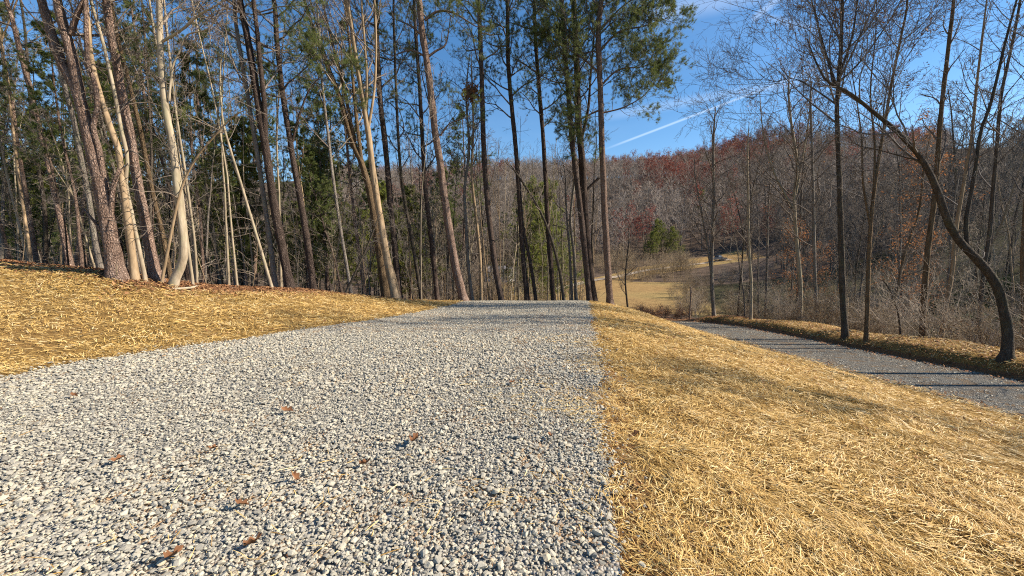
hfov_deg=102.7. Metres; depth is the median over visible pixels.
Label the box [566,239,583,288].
bare sapling
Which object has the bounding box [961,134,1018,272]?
bare tree
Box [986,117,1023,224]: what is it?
bare tree
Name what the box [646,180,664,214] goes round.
hillside tree
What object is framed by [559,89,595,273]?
slim tree
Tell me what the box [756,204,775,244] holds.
oak tree
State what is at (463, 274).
bare shrub
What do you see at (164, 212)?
bare sapling
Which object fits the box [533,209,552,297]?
slim tree
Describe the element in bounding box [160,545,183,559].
dead leaf
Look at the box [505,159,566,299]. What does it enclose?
bare tree
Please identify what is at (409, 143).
bare tree
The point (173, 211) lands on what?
bare tree
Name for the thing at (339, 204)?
bare tree
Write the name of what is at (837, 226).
bare tree
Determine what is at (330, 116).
pine tree
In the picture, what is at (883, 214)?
bare tree
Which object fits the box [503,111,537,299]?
slim tree
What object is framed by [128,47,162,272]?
slim tree
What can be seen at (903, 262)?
bare tree
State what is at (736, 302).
bare shrub
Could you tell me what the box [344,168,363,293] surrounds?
slim tree
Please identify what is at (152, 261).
pine tree
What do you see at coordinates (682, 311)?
bare shrub
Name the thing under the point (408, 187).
young pine
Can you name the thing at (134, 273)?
bare tree
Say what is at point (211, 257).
bare sapling
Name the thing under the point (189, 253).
bare tree
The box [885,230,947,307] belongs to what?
beech tree
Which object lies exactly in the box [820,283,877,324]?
bare shrub
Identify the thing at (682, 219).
hillside tree
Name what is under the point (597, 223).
hillside tree
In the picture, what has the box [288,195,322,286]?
bare sapling
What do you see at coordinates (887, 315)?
bare shrub
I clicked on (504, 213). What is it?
slim tree
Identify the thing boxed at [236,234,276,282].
young pine
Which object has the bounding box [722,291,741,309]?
bare shrub
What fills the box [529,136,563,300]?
slim tree
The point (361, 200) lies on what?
pine tree
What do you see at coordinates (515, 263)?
bare sapling
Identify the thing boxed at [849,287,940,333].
bare shrub
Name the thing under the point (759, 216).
hillside tree
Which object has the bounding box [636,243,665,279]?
bare shrub
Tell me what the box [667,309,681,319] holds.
bare shrub
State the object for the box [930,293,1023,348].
bare shrub
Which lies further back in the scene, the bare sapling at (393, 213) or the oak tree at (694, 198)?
the oak tree at (694, 198)
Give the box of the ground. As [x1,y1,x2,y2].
[0,139,1023,575]
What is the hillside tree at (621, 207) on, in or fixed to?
on the ground
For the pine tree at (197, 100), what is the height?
16.377 m
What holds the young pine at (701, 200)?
on the ground
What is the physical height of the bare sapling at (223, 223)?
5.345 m
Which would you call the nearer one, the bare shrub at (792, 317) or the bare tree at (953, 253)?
the bare tree at (953, 253)
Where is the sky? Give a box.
[0,0,1023,186]
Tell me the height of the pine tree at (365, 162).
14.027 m
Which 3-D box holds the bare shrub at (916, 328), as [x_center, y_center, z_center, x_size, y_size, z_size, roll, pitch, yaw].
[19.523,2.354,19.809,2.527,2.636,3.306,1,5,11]
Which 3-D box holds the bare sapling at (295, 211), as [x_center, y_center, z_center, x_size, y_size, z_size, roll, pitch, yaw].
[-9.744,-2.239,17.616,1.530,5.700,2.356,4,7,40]
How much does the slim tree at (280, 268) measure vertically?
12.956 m
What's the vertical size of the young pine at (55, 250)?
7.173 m
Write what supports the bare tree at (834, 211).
on the ground
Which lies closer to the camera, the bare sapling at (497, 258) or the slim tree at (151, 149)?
the slim tree at (151, 149)
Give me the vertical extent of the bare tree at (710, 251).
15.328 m
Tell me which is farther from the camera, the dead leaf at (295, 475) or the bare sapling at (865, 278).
the bare sapling at (865, 278)
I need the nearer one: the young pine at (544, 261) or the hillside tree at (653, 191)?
the young pine at (544, 261)
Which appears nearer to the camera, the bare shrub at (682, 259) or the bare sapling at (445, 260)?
the bare sapling at (445, 260)
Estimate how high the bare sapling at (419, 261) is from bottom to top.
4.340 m
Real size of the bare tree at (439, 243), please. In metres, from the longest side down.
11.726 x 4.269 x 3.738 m
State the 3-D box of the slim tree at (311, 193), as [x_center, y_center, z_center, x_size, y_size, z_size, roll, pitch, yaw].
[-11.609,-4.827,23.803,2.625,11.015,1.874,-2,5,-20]
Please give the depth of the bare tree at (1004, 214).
27.39 m
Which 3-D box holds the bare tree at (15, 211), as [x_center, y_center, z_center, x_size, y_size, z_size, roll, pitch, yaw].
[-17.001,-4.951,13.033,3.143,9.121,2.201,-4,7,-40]
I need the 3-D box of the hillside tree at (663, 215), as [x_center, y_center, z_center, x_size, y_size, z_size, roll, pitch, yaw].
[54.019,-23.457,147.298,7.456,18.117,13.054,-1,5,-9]
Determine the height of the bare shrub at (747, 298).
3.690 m
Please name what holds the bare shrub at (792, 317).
on the ground
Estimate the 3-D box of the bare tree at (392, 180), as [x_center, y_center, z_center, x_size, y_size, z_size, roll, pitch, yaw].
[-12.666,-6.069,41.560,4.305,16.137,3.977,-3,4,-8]
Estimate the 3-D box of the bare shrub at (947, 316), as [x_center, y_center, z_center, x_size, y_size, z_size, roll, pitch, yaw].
[27.426,2.715,25.274,4.553,4.751,5.957,-1,5,-14]
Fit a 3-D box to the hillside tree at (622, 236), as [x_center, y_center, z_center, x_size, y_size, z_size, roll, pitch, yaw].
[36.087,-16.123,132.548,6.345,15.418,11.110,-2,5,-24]
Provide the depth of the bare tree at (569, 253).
24.74 m
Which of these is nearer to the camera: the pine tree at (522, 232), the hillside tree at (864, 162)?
the pine tree at (522, 232)
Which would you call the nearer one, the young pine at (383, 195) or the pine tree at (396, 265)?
the pine tree at (396, 265)
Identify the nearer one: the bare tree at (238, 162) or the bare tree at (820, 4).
the bare tree at (820, 4)
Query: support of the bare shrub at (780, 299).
on the ground
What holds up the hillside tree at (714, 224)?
on the ground
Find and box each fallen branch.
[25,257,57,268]
[172,282,209,289]
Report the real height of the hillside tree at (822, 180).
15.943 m
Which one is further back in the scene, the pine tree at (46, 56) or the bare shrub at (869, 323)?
the bare shrub at (869, 323)
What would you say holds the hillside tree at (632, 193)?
on the ground
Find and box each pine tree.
[0,0,86,265]
[0,1,72,262]
[0,4,47,225]
[0,87,41,259]
[0,89,29,259]
[0,109,15,258]
[7,0,192,280]
[9,0,211,281]
[13,8,113,266]
[43,104,73,264]
[44,37,138,266]
[51,64,112,258]
[64,0,199,236]
[99,16,204,281]
[103,12,188,274]
[142,15,250,283]
[153,39,237,283]
[166,0,374,289]
[171,85,243,276]
[191,119,238,284]
[202,0,332,288]
[211,46,302,285]
[263,178,295,268]
[268,94,322,286]
[280,86,351,290]
[282,121,346,291]
[291,18,383,294]
[295,0,437,298]
[308,90,357,291]
[342,130,404,238]
[347,189,367,261]
[357,0,503,301]
[381,0,467,299]
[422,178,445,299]
[423,167,460,292]
[431,0,521,299]
[435,104,495,280]
[436,198,466,298]
[456,0,570,300]
[489,0,586,300]
[505,0,610,301]
[518,0,649,301]
[527,0,697,304]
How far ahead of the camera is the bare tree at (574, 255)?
25.11 m
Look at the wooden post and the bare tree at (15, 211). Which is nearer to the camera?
the bare tree at (15, 211)
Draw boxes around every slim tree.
[0,0,54,261]
[6,30,50,259]
[23,25,109,250]
[30,75,73,263]
[43,35,86,266]
[48,0,144,188]
[50,40,86,263]
[106,59,146,262]
[114,0,182,243]
[116,3,233,282]
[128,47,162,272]
[137,8,202,271]
[152,47,238,284]
[154,63,195,255]
[168,39,221,252]
[168,97,197,279]
[172,0,281,286]
[181,125,214,274]
[191,34,235,284]
[193,1,236,282]
[199,128,231,282]
[200,9,261,284]
[200,38,247,286]
[209,77,276,285]
[221,66,251,285]
[234,74,259,285]
[256,0,315,286]
[272,107,303,287]
[273,117,290,270]
[276,154,298,287]
[279,170,294,270]
[280,83,324,265]
[288,119,324,276]
[307,122,350,275]
[333,137,356,285]
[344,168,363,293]
[348,108,385,294]
[359,112,401,278]
[397,188,416,298]
[403,87,435,282]
[404,144,430,296]
[407,62,450,298]
[416,164,440,299]
[433,184,451,295]
[448,132,465,299]
[449,156,478,300]
[455,159,482,285]
[460,85,503,299]
[468,197,481,265]
[472,144,509,299]
[482,160,518,292]
[483,150,516,285]
[494,156,525,283]
[499,167,536,289]
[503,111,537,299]
[504,220,516,295]
[508,203,525,289]
[512,163,529,300]
[520,172,538,296]
[521,144,543,287]
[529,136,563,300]
[532,166,560,287]
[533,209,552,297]
[542,173,564,260]
[544,151,567,299]
[552,144,575,299]
[554,140,588,299]
[556,207,576,294]
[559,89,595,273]
[559,182,583,297]
[567,166,594,298]
[585,181,609,291]
[589,184,604,294]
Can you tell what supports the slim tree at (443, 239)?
on the ground
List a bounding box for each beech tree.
[768,217,831,319]
[788,240,838,313]
[871,218,942,330]
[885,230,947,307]
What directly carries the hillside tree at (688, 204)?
on the ground
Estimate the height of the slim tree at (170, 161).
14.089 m
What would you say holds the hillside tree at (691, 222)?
on the ground
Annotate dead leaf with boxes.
[108,454,127,460]
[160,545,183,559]
[235,498,251,505]
[240,532,261,548]
[281,406,295,411]
[291,470,300,479]
[359,458,369,463]
[409,432,418,442]
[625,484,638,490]
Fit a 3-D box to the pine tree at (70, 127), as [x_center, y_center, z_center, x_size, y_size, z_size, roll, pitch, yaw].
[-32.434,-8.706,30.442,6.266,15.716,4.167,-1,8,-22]
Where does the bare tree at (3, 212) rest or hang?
on the ground
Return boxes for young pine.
[0,154,74,263]
[1,108,122,262]
[5,181,84,260]
[28,60,186,268]
[48,223,74,259]
[55,204,125,255]
[119,187,177,261]
[155,148,276,283]
[185,115,286,285]
[187,207,237,282]
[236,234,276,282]
[265,177,353,288]
[286,139,378,293]
[293,242,321,280]
[323,180,415,294]
[388,184,445,298]
[423,214,477,299]
[485,175,584,300]
[492,194,584,299]
[642,228,661,254]
[651,218,673,254]
[664,226,685,256]
[695,189,707,215]
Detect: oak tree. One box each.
[611,208,636,256]
[625,200,636,235]
[626,214,645,250]
[638,203,657,249]
[685,181,705,220]
[716,204,734,245]
[720,191,742,249]
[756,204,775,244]
[773,189,796,224]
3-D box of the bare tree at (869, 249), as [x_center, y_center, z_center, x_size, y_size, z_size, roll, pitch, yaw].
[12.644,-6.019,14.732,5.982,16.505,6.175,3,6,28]
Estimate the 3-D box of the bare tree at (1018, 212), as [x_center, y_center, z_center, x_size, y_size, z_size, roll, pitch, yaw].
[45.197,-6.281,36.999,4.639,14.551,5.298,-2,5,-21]
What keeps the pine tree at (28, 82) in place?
on the ground
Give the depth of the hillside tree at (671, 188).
169.60 m
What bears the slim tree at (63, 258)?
on the ground
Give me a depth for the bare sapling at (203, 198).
15.59 m
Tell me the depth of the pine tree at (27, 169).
23.66 m
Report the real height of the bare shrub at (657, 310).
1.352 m
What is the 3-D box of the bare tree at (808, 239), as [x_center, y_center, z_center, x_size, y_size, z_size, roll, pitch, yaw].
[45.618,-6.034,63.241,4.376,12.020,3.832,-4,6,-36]
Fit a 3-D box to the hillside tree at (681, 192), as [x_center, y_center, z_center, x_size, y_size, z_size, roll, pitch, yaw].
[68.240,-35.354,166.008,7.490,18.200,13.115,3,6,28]
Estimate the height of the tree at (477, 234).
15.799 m
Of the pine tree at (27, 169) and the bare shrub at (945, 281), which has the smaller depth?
the pine tree at (27, 169)
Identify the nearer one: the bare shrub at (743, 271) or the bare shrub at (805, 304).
the bare shrub at (805, 304)
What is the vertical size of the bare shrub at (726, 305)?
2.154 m
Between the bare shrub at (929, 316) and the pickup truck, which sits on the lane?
the pickup truck
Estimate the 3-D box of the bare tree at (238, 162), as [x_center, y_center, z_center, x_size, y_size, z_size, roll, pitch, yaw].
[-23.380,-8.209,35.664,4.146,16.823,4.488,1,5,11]
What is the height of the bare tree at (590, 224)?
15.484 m
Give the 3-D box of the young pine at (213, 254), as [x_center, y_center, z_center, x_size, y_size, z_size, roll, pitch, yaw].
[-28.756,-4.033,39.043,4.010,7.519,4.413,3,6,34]
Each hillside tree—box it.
[589,201,609,244]
[590,190,599,226]
[594,221,602,257]
[597,218,611,255]
[600,210,618,246]
[607,202,620,225]
[609,192,619,222]
[609,214,624,251]
[610,207,626,252]
[611,216,631,257]
[614,194,628,228]
[615,191,629,234]
[615,192,631,234]
[622,175,641,217]
[625,211,636,248]
[630,182,643,211]
[633,191,645,216]
[634,183,650,230]
[634,189,650,239]
[642,185,655,218]
[643,187,669,241]
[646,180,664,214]
[647,188,665,224]
[649,201,671,245]
[651,187,668,213]
[651,196,669,222]
[653,187,670,210]
[653,207,670,251]
[661,181,670,215]
[661,185,686,232]
[661,211,672,238]
[663,171,678,214]
[666,203,682,236]
[667,173,694,205]
[668,191,683,229]
[669,214,688,253]
[670,192,680,225]
[670,200,693,245]
[674,182,688,222]
[679,174,696,208]
[679,206,700,245]
[685,196,694,219]
[685,199,698,228]
[689,193,715,229]
[690,204,710,249]
[699,171,710,206]
[705,204,724,245]
[709,162,731,193]
[715,178,730,213]
[715,184,729,211]
[739,184,761,232]
[753,203,766,238]
[767,164,790,191]
[770,187,789,237]
[779,160,803,192]
[805,171,827,206]
[808,177,832,212]
[814,171,831,202]
[821,187,836,212]
[825,177,836,205]
[828,165,852,193]
[836,182,859,218]
[842,152,861,195]
[849,159,872,207]
[854,154,873,193]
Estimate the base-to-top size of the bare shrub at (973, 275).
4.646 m
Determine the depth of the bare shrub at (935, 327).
24.80 m
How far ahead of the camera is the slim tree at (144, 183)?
21.80 m
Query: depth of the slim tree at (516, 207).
28.12 m
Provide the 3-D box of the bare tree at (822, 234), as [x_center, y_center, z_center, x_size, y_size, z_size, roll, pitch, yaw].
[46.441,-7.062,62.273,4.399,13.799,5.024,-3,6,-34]
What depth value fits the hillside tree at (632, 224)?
144.96 m
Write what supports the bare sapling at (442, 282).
on the ground
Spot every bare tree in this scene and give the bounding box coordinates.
[0,0,107,263]
[0,0,130,267]
[0,5,50,260]
[0,19,47,258]
[0,39,102,267]
[0,64,28,150]
[6,74,58,263]
[32,0,168,281]
[35,0,165,281]
[38,0,163,273]
[46,0,205,278]
[55,129,124,252]
[57,163,92,266]
[99,0,232,282]
[99,45,173,273]
[105,0,287,286]
[107,72,186,269]
[122,0,209,284]
[128,155,197,262]
[135,131,189,261]
[139,99,261,283]
[154,53,273,286]
[154,121,170,254]
[161,142,202,258]
[181,0,334,286]
[219,108,263,284]
[246,0,404,296]
[247,155,273,285]
[259,0,383,292]
[295,0,407,298]
[319,131,368,291]
[344,210,385,292]
[368,0,424,299]
[374,237,410,298]
[378,154,401,209]
[383,139,430,298]
[394,124,438,298]
[403,61,465,299]
[406,138,443,283]
[410,143,456,290]
[414,195,459,288]
[422,188,449,298]
[440,193,471,261]
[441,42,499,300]
[441,46,487,300]
[444,189,475,258]
[463,122,513,292]
[472,175,514,299]
[473,206,501,300]
[486,183,514,300]
[490,210,506,299]
[497,165,543,299]
[502,199,531,295]
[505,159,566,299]
[543,141,587,299]
[548,31,591,299]
[554,100,609,276]
[559,118,627,288]
[611,219,642,306]
[651,0,1023,339]
[663,82,748,315]
[700,115,786,315]
[707,99,774,319]
[710,129,787,314]
[710,171,756,315]
[712,31,855,320]
[732,111,794,317]
[739,169,788,316]
[744,47,885,321]
[744,201,770,259]
[756,75,833,316]
[762,0,984,342]
[765,212,780,262]
[766,0,1023,363]
[770,193,791,268]
[783,193,823,277]
[796,211,819,274]
[803,184,829,280]
[803,199,835,298]
[806,198,836,271]
[817,208,837,274]
[818,182,879,323]
[822,186,852,290]
[823,205,849,261]
[826,205,849,278]
[830,176,893,313]
[845,214,864,269]
[855,143,943,312]
[855,157,907,297]
[868,105,989,327]
[871,0,1023,338]
[872,145,949,328]
[872,271,913,335]
[873,189,911,280]
[880,188,916,276]
[884,0,973,336]
[891,99,964,306]
[895,80,1009,302]
[895,215,936,294]
[901,109,1000,301]
[904,113,991,335]
[906,126,992,286]
[907,190,929,276]
[907,217,944,307]
[908,227,958,335]
[911,195,968,299]
[917,0,1023,340]
[919,0,1023,350]
[931,179,978,287]
[937,230,983,330]
[941,118,1008,265]
[943,217,1008,343]
[947,113,1023,296]
[947,116,1021,281]
[947,175,999,312]
[956,112,1023,321]
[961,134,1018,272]
[963,177,1019,263]
[969,136,1023,314]
[970,156,1023,278]
[975,171,1023,265]
[980,156,1020,270]
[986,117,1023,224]
[995,137,1023,283]
[996,140,1023,249]
[998,144,1023,222]
[998,151,1023,243]
[1005,183,1022,251]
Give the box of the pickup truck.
[713,255,725,260]
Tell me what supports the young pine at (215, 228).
on the ground
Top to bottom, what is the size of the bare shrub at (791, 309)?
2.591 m
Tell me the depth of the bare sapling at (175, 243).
14.08 m
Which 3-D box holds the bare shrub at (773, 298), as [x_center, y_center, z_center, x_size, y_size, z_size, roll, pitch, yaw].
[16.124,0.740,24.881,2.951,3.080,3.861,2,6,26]
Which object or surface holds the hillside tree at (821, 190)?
on the ground
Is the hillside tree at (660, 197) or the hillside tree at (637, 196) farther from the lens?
the hillside tree at (637, 196)
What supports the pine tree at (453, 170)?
on the ground
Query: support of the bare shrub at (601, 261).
on the ground
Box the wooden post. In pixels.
[689,287,691,318]
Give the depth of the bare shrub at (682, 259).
109.20 m
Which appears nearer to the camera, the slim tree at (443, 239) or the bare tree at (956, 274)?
the bare tree at (956, 274)
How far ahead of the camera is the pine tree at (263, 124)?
13.39 m
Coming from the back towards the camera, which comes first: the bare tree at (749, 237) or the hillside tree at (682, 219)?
the hillside tree at (682, 219)
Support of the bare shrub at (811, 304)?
on the ground
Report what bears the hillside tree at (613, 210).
on the ground
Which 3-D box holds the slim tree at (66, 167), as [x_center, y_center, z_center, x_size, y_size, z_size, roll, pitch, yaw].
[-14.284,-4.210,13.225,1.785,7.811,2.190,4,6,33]
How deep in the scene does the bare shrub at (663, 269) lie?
100.46 m
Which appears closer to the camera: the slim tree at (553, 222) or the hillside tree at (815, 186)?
the slim tree at (553, 222)
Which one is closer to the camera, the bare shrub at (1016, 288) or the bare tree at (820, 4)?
the bare tree at (820, 4)
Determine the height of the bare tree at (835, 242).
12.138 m
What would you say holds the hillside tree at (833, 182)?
on the ground
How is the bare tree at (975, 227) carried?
on the ground
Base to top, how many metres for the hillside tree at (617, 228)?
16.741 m
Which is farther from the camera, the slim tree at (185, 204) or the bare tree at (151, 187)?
the slim tree at (185, 204)
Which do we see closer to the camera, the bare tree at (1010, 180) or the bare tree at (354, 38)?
the bare tree at (354, 38)
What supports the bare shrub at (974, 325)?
on the ground
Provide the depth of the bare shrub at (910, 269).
45.70 m
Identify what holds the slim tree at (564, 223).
on the ground
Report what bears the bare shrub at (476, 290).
on the ground
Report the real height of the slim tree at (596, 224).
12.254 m
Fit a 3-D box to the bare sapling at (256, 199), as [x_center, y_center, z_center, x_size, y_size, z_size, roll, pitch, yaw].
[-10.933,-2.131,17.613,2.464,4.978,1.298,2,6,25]
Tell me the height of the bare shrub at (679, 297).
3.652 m
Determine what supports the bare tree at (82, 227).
on the ground
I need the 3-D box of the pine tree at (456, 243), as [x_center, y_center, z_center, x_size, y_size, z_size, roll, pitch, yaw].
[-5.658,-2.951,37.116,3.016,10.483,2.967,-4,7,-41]
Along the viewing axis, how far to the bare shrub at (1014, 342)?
13.96 m
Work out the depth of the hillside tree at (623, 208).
163.41 m
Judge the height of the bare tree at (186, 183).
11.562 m
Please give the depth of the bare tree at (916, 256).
33.46 m
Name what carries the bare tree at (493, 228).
on the ground
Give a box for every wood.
[7,108,1023,297]
[325,119,959,263]
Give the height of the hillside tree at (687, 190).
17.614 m
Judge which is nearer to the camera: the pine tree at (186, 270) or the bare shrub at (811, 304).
the pine tree at (186, 270)
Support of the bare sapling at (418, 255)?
on the ground
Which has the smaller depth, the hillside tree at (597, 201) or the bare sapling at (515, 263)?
the bare sapling at (515, 263)
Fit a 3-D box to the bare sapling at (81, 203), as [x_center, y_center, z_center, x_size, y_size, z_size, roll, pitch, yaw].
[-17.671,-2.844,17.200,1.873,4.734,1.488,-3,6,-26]
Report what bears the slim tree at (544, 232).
on the ground
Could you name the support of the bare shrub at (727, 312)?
on the ground
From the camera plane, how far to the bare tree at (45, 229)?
14.72 m
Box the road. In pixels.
[671,321,1023,417]
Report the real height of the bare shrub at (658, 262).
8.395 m
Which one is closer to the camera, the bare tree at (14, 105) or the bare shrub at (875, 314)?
the bare tree at (14, 105)
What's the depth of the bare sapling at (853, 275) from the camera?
36.09 m
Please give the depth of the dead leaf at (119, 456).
3.07 m
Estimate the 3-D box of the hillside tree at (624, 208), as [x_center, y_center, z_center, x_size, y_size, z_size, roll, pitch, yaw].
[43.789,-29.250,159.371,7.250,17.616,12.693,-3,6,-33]
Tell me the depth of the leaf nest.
23.05 m
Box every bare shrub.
[405,268,454,299]
[412,282,432,299]
[439,249,483,296]
[464,257,501,300]
[471,258,522,299]
[486,271,517,299]
[490,275,508,299]
[509,270,556,300]
[528,277,548,300]
[559,287,604,299]
[596,247,613,272]
[610,246,636,279]
[611,245,635,269]
[612,255,657,279]
[618,239,636,265]
[624,252,648,268]
[630,301,647,310]
[631,253,649,279]
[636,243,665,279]
[647,256,659,275]
[648,244,669,275]
[648,304,666,316]
[649,304,663,316]
[653,256,689,273]
[657,240,681,277]
[658,304,671,317]
[659,261,671,275]
[665,248,691,276]
[666,283,697,311]
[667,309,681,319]
[669,275,682,291]
[672,249,694,270]
[673,303,692,318]
[678,274,696,295]
[678,283,701,316]
[680,260,694,272]
[683,248,699,276]
[683,280,710,318]
[689,282,707,307]
[697,303,710,317]
[700,300,731,315]
[716,265,730,284]
[718,277,767,318]
[719,296,734,313]
[719,303,736,315]
[722,284,734,301]
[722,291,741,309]
[724,287,760,315]
[733,283,776,317]
[737,260,759,276]
[742,282,806,319]
[746,305,777,318]
[754,278,810,320]
[754,279,778,303]
[764,303,802,320]
[765,300,783,319]
[767,282,790,317]
[782,275,803,295]
[784,278,834,321]
[784,289,833,321]
[793,286,847,321]
[795,273,856,324]
[799,299,839,323]
[800,259,864,326]
[808,271,875,304]
[810,274,892,327]
[818,289,890,330]
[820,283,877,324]
[828,265,920,335]
[832,288,928,333]
[833,306,903,333]
[835,269,896,310]
[836,280,938,330]
[836,293,899,334]
[838,303,871,331]
[846,286,906,333]
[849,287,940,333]
[850,318,882,332]
[859,296,926,333]
[863,291,914,335]
[865,267,884,291]
[870,308,913,335]
[871,260,897,290]
[871,260,989,337]
[873,252,945,289]
[876,269,919,298]
[878,318,920,336]
[881,295,974,338]
[884,315,969,338]
[885,259,944,293]
[889,267,940,310]
[890,298,997,340]
[908,320,986,343]
[911,313,973,340]
[923,276,1023,344]
[927,291,964,320]
[927,291,967,324]
[927,320,996,345]
[928,308,1000,345]
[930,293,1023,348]
[930,301,1019,338]
[933,303,1020,343]
[937,286,985,314]
[938,277,961,298]
[942,254,1004,287]
[947,307,997,337]
[953,286,995,308]
[956,292,1023,347]
[960,268,1019,306]
[963,231,1019,271]
[964,313,1020,344]
[966,291,997,313]
[985,315,1021,340]
[987,276,1021,328]
[987,325,1023,351]
[989,280,1023,345]
[1007,271,1020,307]
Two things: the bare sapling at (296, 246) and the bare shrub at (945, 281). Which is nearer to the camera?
the bare sapling at (296, 246)
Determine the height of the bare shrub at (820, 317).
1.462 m
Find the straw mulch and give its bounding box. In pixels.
[0,261,1023,575]
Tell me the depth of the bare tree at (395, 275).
17.60 m
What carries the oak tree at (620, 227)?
on the ground
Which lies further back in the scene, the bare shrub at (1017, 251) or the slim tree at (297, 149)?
the bare shrub at (1017, 251)
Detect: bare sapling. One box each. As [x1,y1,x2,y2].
[0,107,84,265]
[0,162,26,259]
[0,166,33,259]
[2,203,43,260]
[8,183,42,256]
[40,157,80,253]
[47,183,87,263]
[50,192,101,264]
[51,186,86,262]
[57,175,127,260]
[65,189,98,266]
[73,153,140,268]
[80,167,118,261]
[112,177,145,265]
[138,127,230,283]
[146,153,191,266]
[146,174,171,277]
[146,206,207,278]
[153,148,230,283]
[157,180,200,280]
[182,198,239,282]
[185,203,216,275]
[198,216,230,277]
[201,184,245,283]
[201,195,236,279]
[217,195,246,256]
[218,213,281,286]
[236,168,298,272]
[241,180,278,283]
[252,221,281,284]
[255,170,311,287]
[286,193,317,286]
[286,215,302,282]
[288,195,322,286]
[294,240,337,289]
[313,214,337,289]
[321,220,345,291]
[322,241,346,289]
[331,220,368,293]
[336,199,363,291]
[336,204,367,293]
[340,174,382,295]
[348,221,373,294]
[361,210,404,292]
[369,249,378,295]
[374,199,414,296]
[384,200,421,298]
[401,238,441,297]
[401,255,414,294]
[403,235,415,298]
[404,217,430,298]
[407,203,448,300]
[413,243,429,294]
[426,202,459,300]
[426,246,447,299]
[437,227,459,295]
[437,237,460,285]
[437,241,450,299]
[445,238,469,297]
[450,226,479,296]
[450,236,475,297]
[454,217,477,287]
[483,219,523,300]
[484,240,512,298]
[485,241,501,300]
[502,239,527,284]
[504,237,520,294]
[516,249,538,300]
[553,238,568,297]
[560,254,578,290]
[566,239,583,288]
[806,271,832,297]
[836,251,865,305]
[854,259,880,311]
[995,246,1020,301]
[1001,282,1021,338]
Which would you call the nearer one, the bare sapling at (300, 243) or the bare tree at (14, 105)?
the bare tree at (14, 105)
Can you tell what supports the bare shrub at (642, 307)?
on the ground
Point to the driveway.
(606, 568)
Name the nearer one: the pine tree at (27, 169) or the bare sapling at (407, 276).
the pine tree at (27, 169)
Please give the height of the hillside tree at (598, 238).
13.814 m
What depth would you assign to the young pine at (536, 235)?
39.09 m
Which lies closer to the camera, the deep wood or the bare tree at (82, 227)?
the bare tree at (82, 227)
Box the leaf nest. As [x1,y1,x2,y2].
[460,78,485,104]
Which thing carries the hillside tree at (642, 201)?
on the ground
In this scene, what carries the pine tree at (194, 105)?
on the ground
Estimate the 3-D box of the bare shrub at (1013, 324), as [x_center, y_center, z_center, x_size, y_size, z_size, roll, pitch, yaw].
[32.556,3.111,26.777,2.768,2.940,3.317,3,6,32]
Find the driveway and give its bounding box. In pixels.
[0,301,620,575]
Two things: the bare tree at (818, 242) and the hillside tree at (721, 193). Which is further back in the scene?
the hillside tree at (721, 193)
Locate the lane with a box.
[538,259,731,291]
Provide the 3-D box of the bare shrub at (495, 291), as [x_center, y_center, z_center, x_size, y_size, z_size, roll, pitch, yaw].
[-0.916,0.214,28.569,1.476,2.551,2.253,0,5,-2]
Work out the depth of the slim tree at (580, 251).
31.26 m
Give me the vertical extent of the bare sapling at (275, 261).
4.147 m
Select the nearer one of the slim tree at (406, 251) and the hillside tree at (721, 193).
the slim tree at (406, 251)
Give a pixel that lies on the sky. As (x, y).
(632, 133)
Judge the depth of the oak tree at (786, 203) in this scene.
139.70 m
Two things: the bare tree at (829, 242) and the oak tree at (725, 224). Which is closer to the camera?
the bare tree at (829, 242)
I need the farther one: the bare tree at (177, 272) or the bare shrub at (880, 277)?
the bare shrub at (880, 277)
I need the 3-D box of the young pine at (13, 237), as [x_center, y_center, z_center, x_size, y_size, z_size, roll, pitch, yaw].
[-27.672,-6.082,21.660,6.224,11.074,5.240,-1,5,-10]
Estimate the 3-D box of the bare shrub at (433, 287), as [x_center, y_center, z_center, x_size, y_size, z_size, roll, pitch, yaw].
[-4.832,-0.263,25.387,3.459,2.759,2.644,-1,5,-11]
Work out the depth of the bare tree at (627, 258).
25.98 m
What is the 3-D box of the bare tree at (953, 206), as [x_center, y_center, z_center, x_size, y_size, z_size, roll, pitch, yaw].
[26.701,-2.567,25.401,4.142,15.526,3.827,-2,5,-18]
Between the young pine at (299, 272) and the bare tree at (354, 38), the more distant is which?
the young pine at (299, 272)
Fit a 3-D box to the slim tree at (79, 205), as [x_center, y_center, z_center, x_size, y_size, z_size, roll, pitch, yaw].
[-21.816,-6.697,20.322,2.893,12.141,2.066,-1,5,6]
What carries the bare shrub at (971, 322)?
on the ground
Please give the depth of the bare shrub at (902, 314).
22.50 m
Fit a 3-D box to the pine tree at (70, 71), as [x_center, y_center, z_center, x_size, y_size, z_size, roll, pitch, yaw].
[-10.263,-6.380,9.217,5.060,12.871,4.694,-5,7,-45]
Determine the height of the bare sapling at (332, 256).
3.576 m
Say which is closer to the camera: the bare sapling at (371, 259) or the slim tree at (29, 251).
the slim tree at (29, 251)
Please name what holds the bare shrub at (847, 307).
on the ground
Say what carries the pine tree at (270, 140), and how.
on the ground
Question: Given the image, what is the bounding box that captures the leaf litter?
[0,258,1023,575]
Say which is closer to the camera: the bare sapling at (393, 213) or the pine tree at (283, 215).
the bare sapling at (393, 213)
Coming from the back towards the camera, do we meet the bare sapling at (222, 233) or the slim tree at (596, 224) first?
the slim tree at (596, 224)
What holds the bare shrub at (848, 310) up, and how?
on the ground

